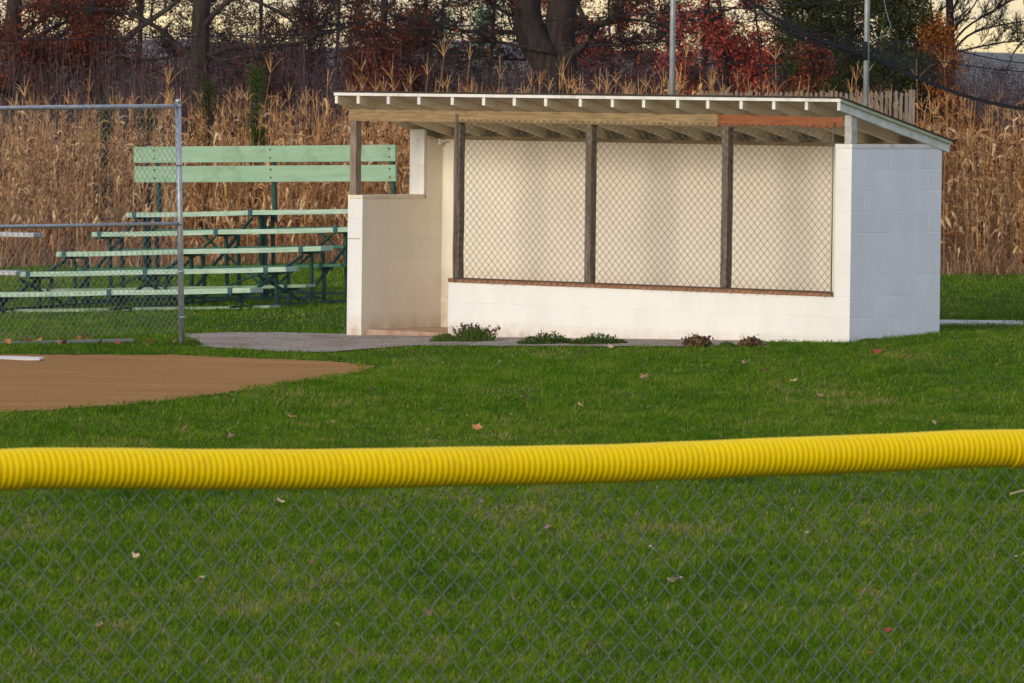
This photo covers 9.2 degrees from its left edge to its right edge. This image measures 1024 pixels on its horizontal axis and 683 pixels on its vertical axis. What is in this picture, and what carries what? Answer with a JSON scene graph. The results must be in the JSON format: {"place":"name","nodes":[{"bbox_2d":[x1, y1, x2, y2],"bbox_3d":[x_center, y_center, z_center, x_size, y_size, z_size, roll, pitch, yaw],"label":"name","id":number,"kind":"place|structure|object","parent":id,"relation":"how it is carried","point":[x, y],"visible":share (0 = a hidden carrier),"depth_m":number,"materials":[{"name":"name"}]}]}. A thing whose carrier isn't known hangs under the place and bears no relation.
{"place":"outdoors","nodes":[
{"label":"outdoors","id":0,"kind":"place"},
{"bbox_2d":[0,354,372,411],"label":"infield dirt","id":1,"kind":"structure","parent":0,"point":[51,382],"depth_m":53.01,"materials":[{"name":"soil"}]},
{"bbox_2d":[0,0,863,40],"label":"overhead cable","id":2,"kind":"object","parent":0,"point":[424,27],"visible":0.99,"depth_m":87.89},
{"bbox_2d":[186,332,766,351],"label":"gravel path","id":3,"kind":"structure","parent":0,"point":[313,342],"depth_m":62.89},
{"bbox_2d":[449,320,504,341],"bbox_3d":[-0.351,-0.100,62.876,0.601,0.216,0.514,0,2,-20],"label":"weed clump","id":4,"kind":"object","parent":3,"relation":"on","point":[471,333],"visible":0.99,"depth_m":62.83,"materials":[{"name":"green plant"}]},
{"bbox_2d":[516,330,572,343],"bbox_3d":[0.334,-0.028,61.891,0.601,0.174,0.382,1,2,0],"label":"weed clump","id":5,"kind":"object","parent":3,"relation":"on","point":[545,338],"visible":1,"depth_m":61.83,"materials":[{"name":"green plant"}]},
{"bbox_2d":[570,331,626,343],"bbox_3d":[0.843,-0.023,61.631,0.581,0.173,0.372,1,2,0],"label":"weed clump","id":6,"kind":"object","parent":3,"relation":"on","point":[588,339],"visible":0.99,"depth_m":61.56,"materials":[{"name":"green plant"}]},
{"bbox_2d":[681,333,713,346],"bbox_3d":[1.769,-0.005,60.660,0.318,0.164,0.373,1,2,0],"label":"weed clump","id":7,"kind":"object","parent":3,"relation":"on","point":[696,340],"visible":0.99,"depth_m":60.59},
{"bbox_2d":[0,96,1023,682],"bbox_3d":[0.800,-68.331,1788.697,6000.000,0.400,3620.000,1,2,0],"label":"ground","id":8,"kind":"structure","parent":0,"point":[270,322],"depth_m":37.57,"materials":[{"name":"plant"}]},
{"bbox_2d":[0,94,21,260],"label":"corn stalk","id":9,"kind":"object","parent":8,"relation":"on","point":[12,176],"visible":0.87,"depth_m":92.85,"materials":[{"name":"plant"}]},
{"bbox_2d":[8,143,22,250],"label":"corn stalk","id":10,"kind":"object","parent":8,"relation":"on","point":[14,203],"visible":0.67,"depth_m":93.56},
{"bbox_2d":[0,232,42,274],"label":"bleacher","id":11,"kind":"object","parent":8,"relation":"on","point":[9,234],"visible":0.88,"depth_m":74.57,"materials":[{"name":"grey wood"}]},
{"bbox_2d":[8,125,41,255],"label":"corn stalk","id":12,"kind":"object","parent":8,"relation":"on","point":[18,161],"visible":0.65,"depth_m":94.16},
{"bbox_2d":[14,127,45,259],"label":"corn stalk","id":13,"kind":"object","parent":8,"relation":"on","point":[35,222],"visible":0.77,"depth_m":92.75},
{"bbox_2d":[19,100,56,255],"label":"corn stalk","id":14,"kind":"object","parent":8,"relation":"on","point":[41,202],"visible":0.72,"depth_m":92.55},
{"bbox_2d":[45,126,63,255],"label":"corn stalk","id":15,"kind":"object","parent":8,"relation":"on","point":[52,192],"visible":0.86,"depth_m":93.08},
{"bbox_2d":[36,95,76,262],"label":"corn stalk","id":16,"kind":"object","parent":8,"relation":"on","point":[58,201],"visible":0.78,"depth_m":92.26,"materials":[{"name":"plant"}]},
{"bbox_2d":[63,161,79,251],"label":"corn stalk","id":17,"kind":"object","parent":8,"relation":"on","point":[68,207],"visible":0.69,"depth_m":92.96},
{"bbox_2d":[60,129,90,247],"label":"corn stalk","id":18,"kind":"object","parent":8,"relation":"on","point":[79,202],"visible":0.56,"depth_m":93.45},
{"bbox_2d":[63,126,91,260],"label":"corn stalk","id":19,"kind":"object","parent":8,"relation":"on","point":[77,196],"visible":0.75,"depth_m":92.10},
{"bbox_2d":[0,99,184,343],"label":"backstop fence","id":20,"kind":"object","parent":8,"relation":"on","point":[179,223],"visible":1,"depth_m":61.63,"materials":[{"name":"metal"}]},
{"bbox_2d":[83,118,102,261],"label":"corn stalk","id":21,"kind":"object","parent":8,"relation":"on","point":[91,209],"visible":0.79,"depth_m":92.13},
{"bbox_2d":[73,115,122,250],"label":"corn stalk","id":22,"kind":"object","parent":8,"relation":"on","point":[97,195],"visible":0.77,"depth_m":92.68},
{"bbox_2d":[83,121,117,263],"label":"corn stalk","id":23,"kind":"object","parent":8,"relation":"on","point":[97,218],"visible":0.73,"depth_m":91.89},
{"bbox_2d":[89,131,122,248],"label":"corn stalk","id":24,"kind":"object","parent":8,"relation":"on","point":[116,219],"visible":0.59,"depth_m":93.30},
{"bbox_2d":[90,110,138,246],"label":"corn stalk","id":25,"kind":"object","parent":8,"relation":"on","point":[118,129],"visible":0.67,"depth_m":92.55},
{"bbox_2d":[109,141,136,248],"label":"corn stalk","id":26,"kind":"object","parent":8,"relation":"on","point":[125,210],"visible":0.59,"depth_m":92.47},
{"bbox_2d":[175,106,204,263],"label":"corn stalk","id":27,"kind":"object","parent":8,"relation":"on","point":[188,207],"visible":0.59,"depth_m":91.11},
{"bbox_2d":[0,145,396,312],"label":"bleacher","id":28,"kind":"object","parent":8,"relation":"on","point":[273,173],"visible":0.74,"depth_m":73.33,"materials":[{"name":"green wood"}]},
{"bbox_2d":[203,121,223,258],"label":"corn stalk","id":29,"kind":"object","parent":8,"relation":"on","point":[216,202],"visible":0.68,"depth_m":90.83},
{"bbox_2d":[253,94,282,253],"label":"corn stalk","id":30,"kind":"object","parent":8,"relation":"on","point":[265,204],"visible":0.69,"depth_m":90.30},
{"bbox_2d":[254,117,286,261],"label":"corn stalk","id":31,"kind":"object","parent":8,"relation":"on","point":[276,224],"visible":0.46,"depth_m":90.08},
{"bbox_2d":[281,162,296,256],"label":"corn stalk","id":32,"kind":"object","parent":8,"relation":"on","point":[291,219],"visible":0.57,"depth_m":89.79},
{"bbox_2d":[291,89,312,260],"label":"corn stalk","id":33,"kind":"object","parent":8,"relation":"on","point":[301,137],"visible":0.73,"depth_m":89.91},
{"bbox_2d":[301,95,334,243],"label":"corn stalk","id":34,"kind":"object","parent":8,"relation":"on","point":[316,204],"visible":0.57,"depth_m":91.34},
{"bbox_2d":[312,107,347,254],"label":"corn stalk","id":35,"kind":"object","parent":8,"relation":"on","point":[331,205],"visible":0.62,"depth_m":90.38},
{"bbox_2d":[462,0,505,91],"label":"tree","id":36,"kind":"object","parent":8,"relation":"on","point":[479,15],"visible":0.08,"depth_m":139.68,"materials":[{"name":"plant"}]},
{"bbox_2d":[0,429,1023,682],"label":"outfield fence","id":37,"kind":"object","parent":8,"relation":"on","point":[244,469],"visible":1,"depth_m":19.82,"materials":[{"name":"yellow plastic"}]},
{"bbox_2d":[0,9,1023,225],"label":"thicket","id":38,"kind":"object","parent":8,"relation":"on","point":[156,93],"depth_m":111.10,"materials":[{"name":"plant"}]},
{"bbox_2d":[333,90,953,341],"bbox_3d":[1.220,-1.089,63.436,6.560,2.745,1.784,3,3,41],"label":"dugout","id":39,"kind":"object","parent":8,"relation":"on","point":[726,225],"visible":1,"depth_m":63.20,"materials":[{"name":"white paint"}]},
{"bbox_2d":[669,0,675,94],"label":"net pole","id":40,"kind":"object","parent":8,"relation":"on","point":[672,47],"depth_m":66.41,"materials":[{"name":"metal"}]},
{"bbox_2d":[523,0,838,93],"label":"thin tree","id":41,"kind":"object","parent":8,"relation":"on","point":[667,4],"visible":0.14,"depth_m":114.80,"materials":[{"name":"red plant"}]},
{"bbox_2d":[637,0,830,95],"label":"maple tree","id":42,"kind":"object","parent":8,"relation":"on","point":[724,48],"visible":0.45,"depth_m":103.38,"materials":[{"name":"red plant"}]},
{"bbox_2d":[737,335,763,346],"bbox_3d":[2.271,-0.002,60.401,0.275,0.160,0.370,1,2,0],"label":"weed clump","id":43,"kind":"object","parent":8,"relation":"on","point":[753,341],"visible":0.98,"depth_m":60.31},
{"bbox_2d":[761,0,860,100],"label":"evergreen tree","id":44,"kind":"object","parent":8,"relation":"on","point":[817,23],"visible":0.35,"depth_m":100.72,"materials":[{"name":"green plant"}]},
{"bbox_2d":[771,0,921,111],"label":"evergreen tree","id":45,"kind":"object","parent":8,"relation":"on","point":[848,62],"visible":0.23,"depth_m":102.73,"materials":[{"name":"green plant"}]},
{"bbox_2d":[863,0,869,106],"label":"net pole","id":46,"kind":"object","parent":8,"relation":"on","point":[866,62],"depth_m":67.91,"materials":[{"name":"metal"}]},
{"bbox_2d":[675,0,1023,310],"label":"batting cage net","id":47,"kind":"object","parent":46,"relation":"hanging from","point":[864,53],"visible":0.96,"depth_m":68.24,"materials":[{"name":"fabric"}]},
{"bbox_2d":[931,50,975,256],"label":"corn stalk","id":48,"kind":"object","parent":8,"relation":"on","point":[954,155],"visible":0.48,"depth_m":84.28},
{"bbox_2d":[947,147,971,272],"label":"corn stalk","id":49,"kind":"object","parent":8,"relation":"on","point":[955,215],"visible":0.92,"depth_m":82.39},
{"bbox_2d":[962,126,989,270],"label":"corn stalk","id":50,"kind":"object","parent":8,"relation":"on","point":[973,165],"visible":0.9,"depth_m":82.24,"materials":[{"name":"plant"}]},
{"bbox_2d":[977,135,1004,260],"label":"corn stalk","id":51,"kind":"object","parent":8,"relation":"on","point":[983,171],"visible":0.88,"depth_m":82.92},
{"bbox_2d":[970,121,1013,256],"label":"corn stalk","id":52,"kind":"object","parent":8,"relation":"on","point":[995,230],"visible":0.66,"depth_m":83.77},
{"bbox_2d":[989,131,1017,266],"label":"corn stalk","id":53,"kind":"object","parent":8,"relation":"on","point":[1003,141],"visible":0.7,"depth_m":83.78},
{"bbox_2d":[984,10,1023,83],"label":"willow tree","id":54,"kind":"object","parent":8,"relation":"on","point":[1019,25],"visible":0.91,"depth_m":103.90,"materials":[{"name":"brown plant"}]},
{"bbox_2d":[1002,103,1023,273],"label":"corn stalk","id":55,"kind":"object","parent":8,"relation":"on","point":[1021,262],"visible":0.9,"depth_m":82.11,"materials":[{"name":"plant"}]},
{"bbox_2d":[1005,125,1023,263],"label":"corn stalk","id":56,"kind":"object","parent":8,"relation":"on","point":[1017,223],"visible":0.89,"depth_m":82.86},
{"bbox_2d":[0,261,1023,336],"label":"grass","id":57,"kind":"structure","parent":0,"point":[342,283],"depth_m":71.91,"materials":[{"name":"plant"}]},
{"bbox_2d":[0,215,1023,275],"bbox_3d":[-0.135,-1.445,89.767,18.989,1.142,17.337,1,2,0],"label":"dry grass","id":58,"kind":"structure","parent":0,"point":[1014,268],"depth_m":90.14,"materials":[{"name":"plant"}]},
{"bbox_2d":[4,96,43,258],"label":"corn stalk","id":59,"kind":"object","parent":58,"relation":"on","point":[19,217],"visible":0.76,"depth_m":92.68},
{"bbox_2d":[22,135,47,254],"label":"corn stalk","id":60,"kind":"object","parent":58,"relation":"on","point":[29,220],"visible":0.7,"depth_m":93.33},
{"bbox_2d":[38,121,64,262],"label":"corn stalk","id":61,"kind":"object","parent":58,"relation":"on","point":[54,216],"visible":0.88,"depth_m":92.40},
{"bbox_2d":[69,153,94,251],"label":"corn stalk","id":62,"kind":"object","parent":58,"relation":"on","point":[82,186],"visible":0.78,"depth_m":92.98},
{"bbox_2d":[84,87,121,243],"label":"young conifer","id":63,"kind":"object","parent":58,"relation":"on","point":[103,116],"visible":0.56,"depth_m":94.14,"materials":[{"name":"green plant"}]},
{"bbox_2d":[0,0,224,219],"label":"oak tree","id":64,"kind":"object","parent":58,"relation":"on","point":[15,9],"visible":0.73,"depth_m":110.89,"materials":[{"name":"brown plant"}]},
{"bbox_2d":[0,0,229,163],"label":"thin tree","id":65,"kind":"object","parent":58,"relation":"on","point":[2,17],"visible":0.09,"depth_m":120.70,"materials":[{"name":"brown plant"}]},
{"bbox_2d":[41,0,191,210],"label":"oak tree","id":66,"kind":"object","parent":58,"relation":"on","point":[164,10],"visible":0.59,"depth_m":116.81,"materials":[{"name":"brown plant"}]},
{"bbox_2d":[112,93,134,242],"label":"corn stalk","id":67,"kind":"object","parent":58,"relation":"on","point":[119,152],"visible":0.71,"depth_m":93.07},
{"bbox_2d":[120,133,141,263],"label":"corn stalk","id":68,"kind":"object","parent":58,"relation":"on","point":[132,239],"visible":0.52,"depth_m":91.67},
{"bbox_2d":[127,102,165,244],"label":"young conifer","id":69,"kind":"object","parent":58,"relation":"on","point":[148,139],"visible":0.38,"depth_m":93.83,"materials":[{"name":"green plant"}]},
{"bbox_2d":[127,67,185,260],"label":"corn stalk","id":70,"kind":"object","parent":58,"relation":"on","point":[144,194],"visible":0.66,"depth_m":91.51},
{"bbox_2d":[134,94,187,257],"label":"corn stalk","id":71,"kind":"object","parent":58,"relation":"on","point":[170,203],"visible":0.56,"depth_m":91.96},
{"bbox_2d":[153,127,176,264],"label":"corn stalk","id":72,"kind":"object","parent":58,"relation":"on","point":[165,201],"visible":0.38,"depth_m":91.31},
{"bbox_2d":[3,0,339,143],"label":"thin tree","id":73,"kind":"object","parent":58,"relation":"on","point":[183,17],"visible":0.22,"depth_m":119.73,"materials":[{"name":"brown plant"}]},
{"bbox_2d":[189,73,225,242],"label":"young conifer","id":74,"kind":"object","parent":58,"relation":"on","point":[206,105],"visible":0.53,"depth_m":93.42,"materials":[{"name":"green plant"}]},
{"bbox_2d":[45,0,399,209],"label":"bare tree","id":75,"kind":"object","parent":58,"relation":"on","point":[202,17],"visible":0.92,"depth_m":107.77,"materials":[{"name":"brown plant"}]},
{"bbox_2d":[213,117,246,256],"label":"corn stalk","id":76,"kind":"object","parent":58,"relation":"on","point":[226,203],"visible":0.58,"depth_m":90.41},
{"bbox_2d":[234,57,273,245],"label":"young conifer","id":77,"kind":"object","parent":58,"relation":"on","point":[254,84],"visible":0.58,"depth_m":93.52,"materials":[{"name":"green plant"}]},
{"bbox_2d":[143,0,390,136],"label":"thin tree","id":78,"kind":"object","parent":58,"relation":"on","point":[229,32],"visible":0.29,"depth_m":118.67,"materials":[{"name":"brown plant"}]},
{"bbox_2d":[254,118,285,256],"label":"corn stalk","id":79,"kind":"object","parent":58,"relation":"on","point":[269,241],"visible":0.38,"depth_m":90.20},
{"bbox_2d":[271,107,306,244],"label":"corn stalk","id":80,"kind":"object","parent":58,"relation":"on","point":[282,208],"visible":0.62,"depth_m":90.64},
{"bbox_2d":[291,106,324,245],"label":"corn stalk","id":81,"kind":"object","parent":58,"relation":"on","point":[302,208],"visible":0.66,"depth_m":89.70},
{"bbox_2d":[171,0,460,120],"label":"thin tree","id":82,"kind":"object","parent":58,"relation":"on","point":[268,30],"visible":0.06,"depth_m":121.45,"materials":[{"name":"brown plant"}]},
{"bbox_2d":[221,0,453,138],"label":"thin tree","id":83,"kind":"object","parent":58,"relation":"on","point":[311,68],"visible":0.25,"depth_m":117.08,"materials":[{"name":"brown plant"}]},
{"bbox_2d":[280,0,487,185],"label":"oak tree","id":84,"kind":"object","parent":58,"relation":"on","point":[407,48],"visible":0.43,"depth_m":109.08,"materials":[{"name":"brown plant"}]},
{"bbox_2d":[298,0,509,90],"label":"thin tree","id":85,"kind":"object","parent":58,"relation":"on","point":[444,10],"visible":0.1,"depth_m":120.56,"materials":[{"name":"brown plant"}]},
{"bbox_2d":[342,0,655,93],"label":"thin tree","id":86,"kind":"object","parent":58,"relation":"on","point":[493,27],"visible":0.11,"depth_m":122.74,"materials":[{"name":"brown plant"}]},
{"bbox_2d":[0,29,1023,260],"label":"corn stalks","id":87,"kind":"object","parent":58,"relation":"on","point":[289,141],"visible":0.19,"depth_m":94.48,"materials":[{"name":"plant"}]},
{"bbox_2d":[381,0,745,92],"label":"bare tree","id":88,"kind":"object","parent":58,"relation":"on","point":[539,45],"visible":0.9,"depth_m":108.64,"materials":[{"name":"brown plant"}]},
{"bbox_2d":[540,0,691,94],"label":"thin tree","id":89,"kind":"object","parent":58,"relation":"on","point":[592,52],"visible":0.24,"depth_m":117.47,"materials":[{"name":"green plant"}]},
{"bbox_2d":[522,0,778,93],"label":"thin tree","id":90,"kind":"object","parent":58,"relation":"on","point":[727,14],"visible":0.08,"depth_m":121.14,"materials":[{"name":"red plant"}]},
{"bbox_2d":[649,0,896,98],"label":"thin tree","id":91,"kind":"object","parent":58,"relation":"on","point":[705,36],"visible":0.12,"depth_m":112.29,"materials":[{"name":"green plant"}]},
{"bbox_2d":[699,90,914,142],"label":"slat fence","id":92,"kind":"object","parent":58,"relation":"on","point":[910,112],"visible":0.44,"depth_m":84.01,"materials":[{"name":"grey wood"}]},
{"bbox_2d":[783,31,848,98],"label":"rust shrub","id":93,"kind":"object","parent":58,"relation":"on","point":[814,53],"visible":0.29,"depth_m":98.20,"materials":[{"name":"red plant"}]},
{"bbox_2d":[737,2,991,166],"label":"thin tree","id":94,"kind":"object","parent":58,"relation":"on","point":[968,9],"visible":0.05,"depth_m":111.00,"materials":[{"name":"brown plant"}]},
{"bbox_2d":[853,0,953,162],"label":"evergreen tree","id":95,"kind":"object","parent":58,"relation":"on","point":[902,15],"visible":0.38,"depth_m":99.72,"materials":[{"name":"green plant"}]},
{"bbox_2d":[910,7,990,218],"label":"orange shrub","id":96,"kind":"object","parent":58,"relation":"on","point":[936,34],"visible":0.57,"depth_m":99.71,"materials":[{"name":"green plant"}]},
{"bbox_2d":[937,107,964,269],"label":"corn stalk","id":97,"kind":"object","parent":58,"relation":"on","point":[944,218],"visible":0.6,"depth_m":82.31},
{"bbox_2d":[945,112,971,249],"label":"corn stalk","id":98,"kind":"object","parent":58,"relation":"on","point":[954,164],"visible":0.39,"depth_m":85.27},
{"bbox_2d":[945,130,989,269],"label":"corn stalk","id":99,"kind":"object","parent":58,"relation":"on","point":[964,209],"visible":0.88,"depth_m":82.94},
{"bbox_2d":[959,143,982,261],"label":"corn stalk","id":100,"kind":"object","parent":58,"relation":"on","point":[967,182],"visible":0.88,"depth_m":83.02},
{"bbox_2d":[922,0,1023,220],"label":"willow tree","id":101,"kind":"object","parent":58,"relation":"on","point":[952,7],"visible":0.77,"depth_m":105.91,"materials":[{"name":"brown plant"}]},
{"bbox_2d":[958,116,993,253],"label":"corn stalk","id":102,"kind":"object","parent":58,"relation":"on","point":[965,192],"visible":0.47,"depth_m":84.31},
{"bbox_2d":[957,86,996,247],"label":"corn stalk","id":103,"kind":"object","parent":58,"relation":"on","point":[963,136],"visible":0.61,"depth_m":84.40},
{"bbox_2d":[962,121,997,269],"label":"corn stalk","id":104,"kind":"object","parent":58,"relation":"on","point":[986,203],"visible":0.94,"depth_m":82.21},
{"bbox_2d":[974,109,1002,252],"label":"corn stalk","id":105,"kind":"object","parent":58,"relation":"on","point":[985,121],"visible":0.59,"depth_m":84.48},
{"bbox_2d":[985,138,1012,270],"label":"corn stalk","id":106,"kind":"object","parent":58,"relation":"on","point":[1000,206],"visible":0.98,"depth_m":82.30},
{"bbox_2d":[990,128,1010,263],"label":"corn stalk","id":107,"kind":"object","parent":58,"relation":"on","point":[994,174],"visible":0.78,"depth_m":83.53,"materials":[{"name":"plant"}]},
{"bbox_2d":[989,108,1014,259],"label":"corn stalk","id":108,"kind":"object","parent":58,"relation":"on","point":[1008,163],"visible":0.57,"depth_m":85.06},
{"bbox_2d":[990,144,1017,260],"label":"corn stalk","id":109,"kind":"object","parent":58,"relation":"on","point":[1007,213],"visible":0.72,"depth_m":83.64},
{"bbox_2d":[1003,109,1023,243],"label":"corn stalk","id":110,"kind":"object","parent":58,"relation":"on","point":[1014,129],"visible":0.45,"depth_m":85.17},
{"bbox_2d":[0,38,1023,102],"bbox_3d":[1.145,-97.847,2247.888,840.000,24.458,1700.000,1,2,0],"label":"hills","id":111,"kind":"structure","parent":0,"point":[1019,57],"depth_m":1863.14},
{"bbox_2d":[0,0,1023,53],"label":"sky","id":112,"kind":"structure","parent":0,"point":[1017,5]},
{"bbox_2d":[939,320,1022,324],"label":"path","id":113,"kind":"structure","parent":0,"point":[950,322],"depth_m":64.05,"materials":[{"name":"concrete"}]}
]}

